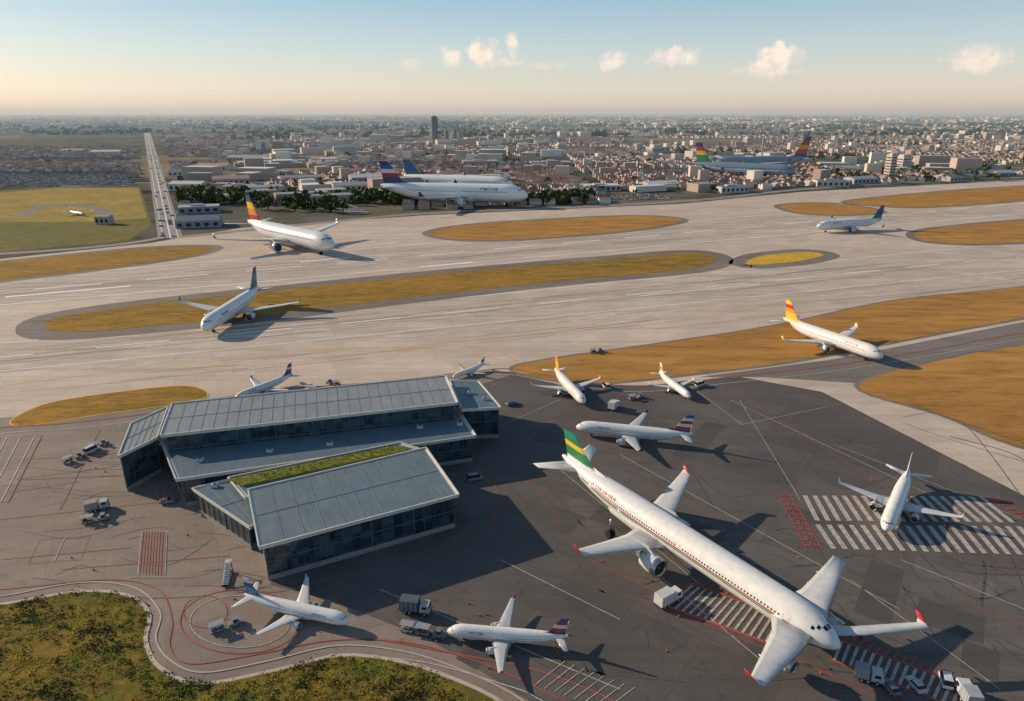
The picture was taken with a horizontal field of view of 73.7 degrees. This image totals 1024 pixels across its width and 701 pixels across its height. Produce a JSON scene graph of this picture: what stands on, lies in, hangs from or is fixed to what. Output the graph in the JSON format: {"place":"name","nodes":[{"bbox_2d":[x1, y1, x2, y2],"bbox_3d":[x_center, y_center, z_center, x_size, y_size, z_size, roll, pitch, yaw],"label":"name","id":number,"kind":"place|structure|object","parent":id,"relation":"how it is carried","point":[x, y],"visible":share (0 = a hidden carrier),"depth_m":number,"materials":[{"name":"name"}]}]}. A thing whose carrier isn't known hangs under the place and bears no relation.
{"place":"outdoors","nodes":[
{"label":"outdoors","id":0,"kind":"place"},
{"bbox_2d":[0,172,135,185],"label":"car park pavement","id":1,"kind":"structure","parent":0,"point":[80,179],"depth_m":982.58,"materials":[{"name":"asphalt"}]},
{"bbox_2d":[94,215,114,224],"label":"warehouse","id":2,"kind":"structure","parent":0,"point":[103,219],"depth_m":641.19,"materials":[{"name":"beige concrete"}]},
{"bbox_2d":[0,245,222,282],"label":"shoulder pavement","id":3,"kind":"structure","parent":0,"point":[216,248],"depth_m":489.92,"materials":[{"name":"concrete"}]},
{"bbox_2d":[0,246,213,280],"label":"grass strip","id":4,"kind":"object","parent":3,"relation":"on","point":[25,268],"depth_m":486.37,"materials":[{"name":"plant"}]},
{"bbox_2d":[167,168,182,175],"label":"warehouse","id":5,"kind":"structure","parent":0,"point":[174,171],"depth_m":1130.79,"materials":[{"name":"grey metal"}]},
{"bbox_2d":[177,203,220,213],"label":"warehouse","id":6,"kind":"structure","parent":0,"point":[198,208],"depth_m":713.55,"materials":[{"name":"concrete"}]},
{"bbox_2d":[212,146,219,158],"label":"office tower","id":7,"kind":"structure","parent":0,"point":[215,151],"depth_m":1540.11,"materials":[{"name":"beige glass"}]},
{"bbox_2d":[212,175,249,182],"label":"warehouse","id":8,"kind":"structure","parent":0,"point":[235,178],"depth_m":977.73,"materials":[{"name":"grey metal"}]},
{"bbox_2d":[0,589,499,700],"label":"scrub verge","id":9,"kind":"structure","parent":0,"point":[43,651],"depth_m":129.22,"materials":[{"name":"plant"}]},
{"bbox_2d":[0,372,538,700],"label":"apron pavement","id":10,"kind":"structure","parent":0,"point":[55,443],"depth_m":160.78,"materials":[{"name":"concrete"}]},
{"bbox_2d":[60,451,84,464],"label":"baggage train","id":11,"kind":"object","parent":10,"relation":"on","point":[78,455],"visible":1,"depth_m":206.22,"materials":[{"name":"paint"}]},
{"bbox_2d":[83,444,99,453],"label":"parked van","id":12,"kind":"object","parent":10,"relation":"on","point":[88,449],"visible":1,"depth_m":211.41,"materials":[{"name":"paint"}]},
{"bbox_2d":[79,512,109,524],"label":"baggage train","id":13,"kind":"object","parent":10,"relation":"on","point":[102,516],"visible":1,"depth_m":176.00,"materials":[{"name":"paint"}]},
{"bbox_2d":[84,497,109,512],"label":"service truck","id":14,"kind":"object","parent":10,"relation":"on","point":[90,505],"visible":1,"depth_m":180.38,"materials":[{"name":"paint"}]},
{"bbox_2d":[86,439,108,446],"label":"baggage train","id":15,"kind":"object","parent":10,"relation":"on","point":[102,442],"visible":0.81,"depth_m":215.92,"materials":[{"name":"paint"}]},
{"bbox_2d":[11,386,206,425],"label":"grass strip","id":16,"kind":"object","parent":10,"relation":"on","point":[85,406],"depth_m":247.78,"materials":[{"name":"plant"}]},
{"bbox_2d":[159,497,175,504],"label":"parked car","id":17,"kind":"object","parent":10,"relation":"on","point":[165,500],"visible":1,"depth_m":184.07,"materials":[{"name":"paint"}]},
{"bbox_2d":[208,615,242,634],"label":"baggage train","id":18,"kind":"object","parent":10,"relation":"on","point":[215,626],"visible":1,"depth_m":139.03,"materials":[{"name":"paint"}]},
{"bbox_2d":[220,558,233,586],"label":"boarding stairs","id":19,"kind":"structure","parent":10,"relation":"on","point":[225,580],"depth_m":153.74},
{"bbox_2d":[0,581,523,700],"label":"kerb","id":20,"kind":"structure","parent":10,"relation":"on","point":[180,679],"depth_m":132.03,"materials":[{"name":"concrete"}]},
{"bbox_2d":[236,363,299,395],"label":"airliner","id":21,"kind":"object","parent":10,"relation":"on","point":[259,387],"visible":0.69,"depth_m":257.17,"materials":[{"name":"paint"}]},
{"bbox_2d":[231,574,349,634],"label":"airliner","id":22,"kind":"object","parent":10,"relation":"on","point":[302,606],"visible":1,"depth_m":141.26,"materials":[{"name":"paint"}]},
{"bbox_2d":[117,375,501,580],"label":"airport terminal","id":23,"kind":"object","parent":10,"relation":"on","point":[291,482],"visible":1,"depth_m":190.85,"materials":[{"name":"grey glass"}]},
{"bbox_2d":[453,356,487,377],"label":"airliner","id":24,"kind":"object","parent":10,"relation":"on","point":[469,371],"visible":1,"depth_m":273.61,"materials":[{"name":"paint"}]},
{"bbox_2d":[15,250,732,339],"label":"shoulder pavement","id":25,"kind":"structure","parent":0,"point":[33,328],"depth_m":389.56,"materials":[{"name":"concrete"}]},
{"bbox_2d":[45,253,715,331],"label":"grass strip","id":26,"kind":"object","parent":25,"relation":"on","point":[178,312],"depth_m":404.63,"materials":[{"name":"plant"}]},
{"bbox_2d":[0,180,1023,494],"bbox_3d":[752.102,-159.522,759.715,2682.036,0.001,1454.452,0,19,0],"label":"airfield pavement","id":27,"kind":"structure","parent":0,"point":[382,364],"depth_m":326.37,"materials":[{"name":"concrete"}]},
{"bbox_2d":[0,244,1023,372],"bbox_3d":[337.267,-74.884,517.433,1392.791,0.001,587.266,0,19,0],"label":"runway pavement","id":28,"kind":"structure","parent":0,"point":[889,260],"depth_m":377.48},
{"bbox_2d":[179,266,300,331],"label":"airliner","id":29,"kind":"object","parent":28,"relation":"on","point":[214,317],"visible":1,"depth_m":346.86,"materials":[{"name":"paint"}]},
{"bbox_2d":[0,202,1023,306],"bbox_3d":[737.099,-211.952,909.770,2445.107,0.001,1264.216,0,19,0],"label":"runway pavement","id":30,"kind":"structure","parent":0,"point":[268,276],"depth_m":507.28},
{"bbox_2d":[213,195,338,254],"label":"airliner","id":31,"kind":"object","parent":30,"relation":"on","point":[315,239],"visible":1,"depth_m":517.02,"materials":[{"name":"paint"}]},
{"bbox_2d":[0,182,1023,700],"bbox_3d":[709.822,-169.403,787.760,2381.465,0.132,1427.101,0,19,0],"label":"pavement markings","id":32,"kind":"object","parent":30,"relation":"on","point":[834,512],"visible":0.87,"depth_m":187.26,"materials":[{"name":"paint"}]},
{"bbox_2d":[817,205,887,231],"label":"airliner","id":33,"kind":"object","parent":30,"relation":"on","point":[851,225],"visible":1,"depth_m":602.19,"materials":[{"name":"paint"}]},
{"bbox_2d":[0,113,1023,258],"bbox_3d":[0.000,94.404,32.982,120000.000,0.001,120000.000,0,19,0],"label":"ground","id":34,"kind":"structure","parent":0,"point":[238,212],"depth_m":1257.63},
{"bbox_2d":[0,187,151,251],"bbox_3d":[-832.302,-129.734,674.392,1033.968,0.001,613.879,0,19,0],"label":"grass verge","id":35,"kind":"object","parent":34,"relation":"on","point":[15,236],"depth_m":599.81,"materials":[{"name":"plant"}]},
{"bbox_2d":[0,188,146,221],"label":"golden grass","id":36,"kind":"structure","parent":35,"relation":"on","point":[122,203],"depth_m":789.68,"materials":[{"name":"plant"}]},
{"bbox_2d":[90,150,124,152],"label":"warehouse","id":37,"kind":"structure","parent":34,"relation":"on","point":[103,151],"depth_m":1668.05,"materials":[{"name":"grey metal"}]},
{"bbox_2d":[168,181,209,190],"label":"warehouse","id":38,"kind":"structure","parent":34,"relation":"on","point":[173,185],"depth_m":914.12,"materials":[{"name":"grey metal"}]},
{"bbox_2d":[174,215,222,228],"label":"warehouse","id":39,"kind":"structure","parent":34,"relation":"on","point":[202,221],"depth_m":624.03,"materials":[{"name":"grey metal"}]},
{"bbox_2d":[196,163,234,170],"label":"warehouse","id":40,"kind":"structure","parent":34,"relation":"on","point":[227,166],"depth_m":1236.07,"materials":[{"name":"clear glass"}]},
{"bbox_2d":[226,155,268,160],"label":"warehouse","id":41,"kind":"structure","parent":34,"relation":"on","point":[236,157],"depth_m":1490.55,"materials":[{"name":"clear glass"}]},
{"bbox_2d":[278,174,319,180],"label":"warehouse","id":42,"kind":"structure","parent":34,"relation":"on","point":[316,176],"depth_m":1023.62,"materials":[{"name":"grey metal"}]},
{"bbox_2d":[310,144,358,147],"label":"warehouse","id":43,"kind":"structure","parent":34,"relation":"on","point":[331,145],"depth_m":1885.51,"materials":[{"name":"grey metal"}]},
{"bbox_2d":[0,145,687,236],"bbox_3d":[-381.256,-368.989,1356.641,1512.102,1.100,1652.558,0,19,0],"label":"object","id":44,"kind":"object","parent":34,"relation":"on","point":[32,178],"visible":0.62,"depth_m":1079.90,"materials":[{"name":"paint"}]},
{"bbox_2d":[331,181,367,190],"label":"warehouse","id":45,"kind":"structure","parent":34,"relation":"on","point":[353,185],"depth_m":914.02,"materials":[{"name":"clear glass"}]},
{"bbox_2d":[347,173,381,180],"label":"warehouse","id":46,"kind":"structure","parent":34,"relation":"on","point":[359,177],"depth_m":1003.18,"materials":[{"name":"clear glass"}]},
{"bbox_2d":[430,116,437,140],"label":"office tower","id":47,"kind":"structure","parent":34,"relation":"on","point":[434,128],"depth_m":2235.19,"materials":[{"name":"grey glass"}]},
{"bbox_2d":[462,159,498,165],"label":"warehouse","id":48,"kind":"structure","parent":34,"relation":"on","point":[481,161],"depth_m":1347.87,"materials":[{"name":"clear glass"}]},
{"bbox_2d":[0,114,1023,209],"bbox_3d":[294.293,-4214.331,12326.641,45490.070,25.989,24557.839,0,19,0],"label":"distant town","id":49,"kind":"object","parent":34,"relation":"on","point":[534,176],"visible":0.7,"depth_m":1672.51,"materials":[{"name":"concrete"}]},
{"bbox_2d":[473,165,509,177],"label":"airliner","id":50,"kind":"object","parent":49,"relation":"on","point":[505,170],"visible":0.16,"depth_m":998.38,"materials":[{"name":"paint"}]},
{"bbox_2d":[0,115,1023,212],"bbox_3d":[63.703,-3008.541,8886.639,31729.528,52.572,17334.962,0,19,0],"label":"distant trees","id":51,"kind":"object","parent":34,"relation":"on","point":[210,195],"visible":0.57,"depth_m":2879.58,"materials":[{"name":"green plant"}]},
{"bbox_2d":[529,160,570,165],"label":"warehouse","id":52,"kind":"structure","parent":34,"relation":"on","point":[564,162],"depth_m":1346.93,"materials":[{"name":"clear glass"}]},
{"bbox_2d":[554,187,596,197],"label":"warehouse","id":53,"kind":"structure","parent":34,"relation":"on","point":[594,194],"depth_m":843.97,"materials":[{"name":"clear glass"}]},
{"bbox_2d":[580,183,620,190],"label":"warehouse","id":54,"kind":"structure","parent":34,"relation":"on","point":[612,187],"depth_m":914.18,"materials":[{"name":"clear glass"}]},
{"bbox_2d":[635,154,670,157],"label":"warehouse","id":55,"kind":"structure","parent":34,"relation":"on","point":[650,156],"depth_m":1492.03,"materials":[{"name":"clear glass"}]},
{"bbox_2d":[646,144,664,151],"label":"office tower","id":56,"kind":"structure","parent":34,"relation":"on","point":[655,147],"depth_m":1791.39,"materials":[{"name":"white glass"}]},
{"bbox_2d":[639,180,679,186],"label":"warehouse","id":57,"kind":"structure","parent":34,"relation":"on","point":[665,182],"depth_m":941.22,"materials":[{"name":"grey metal"}]},
{"bbox_2d":[712,154,745,157],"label":"warehouse","id":58,"kind":"structure","parent":34,"relation":"on","point":[722,156],"depth_m":1493.49,"materials":[{"name":"grey metal"}]},
{"bbox_2d":[812,178,849,186],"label":"warehouse","id":59,"kind":"structure","parent":34,"relation":"on","point":[828,182],"depth_m":965.45,"materials":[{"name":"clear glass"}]},
{"bbox_2d":[821,165,861,169],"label":"warehouse","id":60,"kind":"structure","parent":34,"relation":"on","point":[851,167],"depth_m":1194.23,"materials":[{"name":"grey metal"}]},
{"bbox_2d":[843,176,878,183],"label":"warehouse","id":61,"kind":"structure","parent":34,"relation":"on","point":[863,179],"depth_m":1007.88,"materials":[{"name":"grey metal"}]},
{"bbox_2d":[883,153,897,176],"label":"office tower","id":62,"kind":"structure","parent":34,"relation":"on","point":[890,164],"depth_m":1052.31,"materials":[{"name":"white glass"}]},
{"bbox_2d":[896,154,911,167],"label":"office tower","id":63,"kind":"structure","parent":34,"relation":"on","point":[903,160],"depth_m":1192.15,"materials":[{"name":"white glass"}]},
{"bbox_2d":[932,173,978,180],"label":"warehouse","id":64,"kind":"structure","parent":34,"relation":"on","point":[960,177],"depth_m":1049.53,"materials":[{"name":"grey metal"}]},
{"bbox_2d":[974,170,1016,176],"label":"warehouse","id":65,"kind":"structure","parent":34,"relation":"on","point":[1007,173],"depth_m":1119.02,"materials":[{"name":"grey metal"}]},
{"bbox_2d":[0,128,1023,254],"bbox_3d":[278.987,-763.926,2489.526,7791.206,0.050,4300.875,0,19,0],"label":"road","id":66,"kind":"structure","parent":0,"point":[167,229],"depth_m":756.45,"materials":[{"name":"asphalt"}]},
{"bbox_2d":[403,159,512,184],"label":"airliner","id":67,"kind":"object","parent":66,"relation":"on","point":[411,169],"visible":0.52,"depth_m":893.50,"materials":[{"name":"paint"}]},
{"bbox_2d":[693,142,795,175],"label":"airliner","id":68,"kind":"object","parent":66,"relation":"on","point":[706,163],"visible":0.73,"depth_m":1096.41,"materials":[{"name":"paint"}]},
{"bbox_2d":[716,137,816,164],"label":"airliner","id":69,"kind":"object","parent":66,"relation":"on","point":[800,154],"visible":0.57,"depth_m":1237.45,"materials":[{"name":"paint"}]},
{"bbox_2d":[0,0,1023,112],"label":"sky","id":70,"kind":"structure","parent":0,"point":[57,56],"materials":[{"name":"blue"}]},
{"bbox_2d":[422,215,688,241],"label":"shoulder pavement","id":71,"kind":"structure","parent":0,"point":[427,233],"depth_m":609.81,"materials":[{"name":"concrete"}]},
{"bbox_2d":[431,216,680,239],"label":"grass strip","id":72,"kind":"object","parent":71,"relation":"on","point":[536,229],"depth_m":625.34,"materials":[{"name":"plant"}]},
{"bbox_2d":[606,194,670,200],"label":"car park pavement","id":73,"kind":"structure","parent":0,"point":[615,198],"depth_m":834.91,"materials":[{"name":"asphalt"}]},
{"bbox_2d":[270,374,1023,700],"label":"dark apron pavement","id":74,"kind":"structure","parent":0,"point":[479,576],"depth_m":163.27,"materials":[{"name":"asphalt"}]},
{"bbox_2d":[399,594,432,615],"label":"service truck","id":75,"kind":"object","parent":74,"relation":"on","point":[409,604],"visible":1,"depth_m":143.08,"materials":[{"name":"paint"}]},
{"bbox_2d":[399,619,447,639],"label":"baggage train","id":76,"kind":"object","parent":74,"relation":"on","point":[421,627],"visible":1,"depth_m":137.93,"materials":[{"name":"paint"}]},
{"bbox_2d":[466,472,482,481],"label":"parked van","id":77,"kind":"object","parent":74,"relation":"on","point":[472,476],"visible":1,"depth_m":195.38,"materials":[{"name":"paint"}]},
{"bbox_2d":[447,595,569,672],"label":"airliner","id":78,"kind":"object","parent":74,"relation":"on","point":[502,635],"visible":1,"depth_m":134.26,"materials":[{"name":"paint"}]},
{"bbox_2d":[1,405,1023,700],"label":"tyre traces","id":79,"kind":"object","parent":74,"relation":"on","point":[983,565],"visible":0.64,"depth_m":154.15,"materials":[{"name":"rubber"}]},
{"bbox_2d":[71,409,956,673],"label":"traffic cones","id":80,"kind":"object","parent":74,"relation":"on","point":[544,630],"visible":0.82,"depth_m":146.63,"materials":[{"name":"plastic"}]},
{"bbox_2d":[531,355,599,403],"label":"airliner","id":81,"kind":"object","parent":74,"relation":"on","point":[569,386],"visible":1,"depth_m":255.94,"materials":[{"name":"paint"}]},
{"bbox_2d":[608,399,619,410],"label":"service truck","id":82,"kind":"object","parent":74,"relation":"on","point":[614,404],"visible":1,"depth_m":241.09,"materials":[{"name":"paint"}]},
{"bbox_2d":[576,410,693,450],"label":"airliner","id":83,"kind":"object","parent":74,"relation":"on","point":[632,433],"visible":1,"depth_m":216.81,"materials":[{"name":"paint"}]},
{"bbox_2d":[628,392,643,400],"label":"baggage train","id":84,"kind":"object","parent":74,"relation":"on","point":[639,395],"visible":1,"depth_m":251.30,"materials":[{"name":"paint"}]},
{"bbox_2d":[653,585,682,609],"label":"service truck","id":85,"kind":"object","parent":74,"relation":"on","point":[665,597],"visible":1,"depth_m":145.36,"materials":[{"name":"paint"}]},
{"bbox_2d":[648,362,693,397],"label":"airliner","id":86,"kind":"object","parent":74,"relation":"on","point":[680,388],"visible":1,"depth_m":258.61,"materials":[{"name":"paint"}]},
{"bbox_2d":[456,410,998,680],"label":"asphalt repair patches","id":87,"kind":"object","parent":74,"relation":"on","point":[611,655],"visible":0.8,"depth_m":150.66,"materials":[{"name":"asphalt"}]},
{"bbox_2d":[533,429,928,686],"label":"airliner","id":88,"kind":"object","parent":74,"relation":"on","point":[802,618],"visible":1,"depth_m":144.52,"materials":[{"name":"paint"}]},
{"bbox_2d":[854,660,884,685],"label":"service truck","id":89,"kind":"object","parent":74,"relation":"on","point":[863,671],"visible":1,"depth_m":126.06,"materials":[{"name":"paint"}]},
{"bbox_2d":[881,678,902,696],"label":"parked car","id":90,"kind":"object","parent":74,"relation":"on","point":[892,688],"visible":0.96,"depth_m":123.91,"materials":[{"name":"paint"}]},
{"bbox_2d":[839,452,963,531],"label":"airliner","id":91,"kind":"object","parent":74,"relation":"on","point":[896,503],"visible":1,"depth_m":179.02,"materials":[{"name":"paint"}]},
{"bbox_2d":[904,675,927,693],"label":"parked car","id":92,"kind":"object","parent":74,"relation":"on","point":[918,686],"visible":1,"depth_m":124.72,"materials":[{"name":"paint"}]},
{"bbox_2d":[938,669,953,689],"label":"parked van","id":93,"kind":"object","parent":74,"relation":"on","point":[946,679],"visible":1,"depth_m":125.05,"materials":[{"name":"paint"}]},
{"bbox_2d":[954,677,984,700],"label":"service truck","id":94,"kind":"object","parent":74,"relation":"on","point":[966,689],"visible":0.99,"depth_m":121.39,"materials":[{"name":"paint"}]},
{"bbox_2d":[712,184,748,192],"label":"warehouse","id":95,"kind":"structure","parent":0,"point":[731,188],"depth_m":893.58,"materials":[{"name":"white concrete"}]},
{"bbox_2d":[509,286,1023,384],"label":"shoulder pavement","id":96,"kind":"structure","parent":0,"point":[638,380],"depth_m":308.08,"materials":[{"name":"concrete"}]},
{"bbox_2d":[512,287,1023,382],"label":"grass strip","id":97,"kind":"object","parent":96,"relation":"on","point":[889,322],"depth_m":316.09,"materials":[{"name":"plant"}]},
{"bbox_2d":[770,300,882,359],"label":"airliner","id":98,"kind":"object","parent":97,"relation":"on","point":[843,340],"visible":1,"depth_m":301.69,"materials":[{"name":"paint"}]},
{"bbox_2d":[729,249,839,267],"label":"shoulder pavement","id":99,"kind":"structure","parent":0,"point":[739,261],"depth_m":489.92,"materials":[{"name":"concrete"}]},
{"bbox_2d":[745,252,823,264],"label":"grass strip","id":100,"kind":"object","parent":99,"relation":"on","point":[781,258],"depth_m":493.01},
{"bbox_2d":[773,202,886,215],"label":"shoulder pavement","id":101,"kind":"structure","parent":0,"point":[777,206],"depth_m":741.16,"materials":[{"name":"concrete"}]},
{"bbox_2d":[780,203,877,214],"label":"grass strip","id":102,"kind":"object","parent":101,"relation":"on","point":[825,208],"depth_m":740.78,"materials":[{"name":"plant"}]},
{"bbox_2d":[702,322,1023,382],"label":"taxiway pavement","id":103,"kind":"structure","parent":0,"point":[853,375],"depth_m":293.12,"materials":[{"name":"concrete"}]},
{"bbox_2d":[841,185,1023,207],"bbox_3d":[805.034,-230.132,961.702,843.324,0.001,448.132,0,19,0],"label":"shoulder pavement","id":104,"kind":"structure","parent":0,"point":[845,201],"depth_m":807.40,"materials":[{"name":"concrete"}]},
{"bbox_2d":[847,186,1023,206],"bbox_3d":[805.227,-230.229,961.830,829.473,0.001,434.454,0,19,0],"label":"grass strip","id":105,"kind":"object","parent":104,"relation":"on","point":[971,196],"depth_m":834.99,"materials":[{"name":"plant"}]},
{"bbox_2d":[853,344,1023,448],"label":"shoulder pavement","id":106,"kind":"structure","parent":0,"point":[857,383],"depth_m":262.23,"materials":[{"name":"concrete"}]},
{"bbox_2d":[859,345,1023,446],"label":"grass strip","id":107,"kind":"object","parent":106,"relation":"on","point":[984,390],"depth_m":261.22,"materials":[{"name":"plant"}]},
{"bbox_2d":[905,219,1023,245],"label":"shoulder pavement","id":108,"kind":"structure","parent":0,"point":[910,234],"depth_m":589.90,"materials":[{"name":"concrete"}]},
{"bbox_2d":[914,220,1023,243],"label":"grass strip","id":109,"kind":"object","parent":108,"relation":"on","point":[1001,232],"depth_m":589.60,"materials":[{"name":"plant"}]},
{"label":"car park pavement","id":110,"kind":"structure","parent":0,"visible":0},
{"bbox_2d":[375,161,527,207],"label":"airliner","id":111,"kind":"object","parent":110,"relation":"on","point":[461,194],"visible":0.94,"depth_m":761.39,"materials":[{"name":"paint"}]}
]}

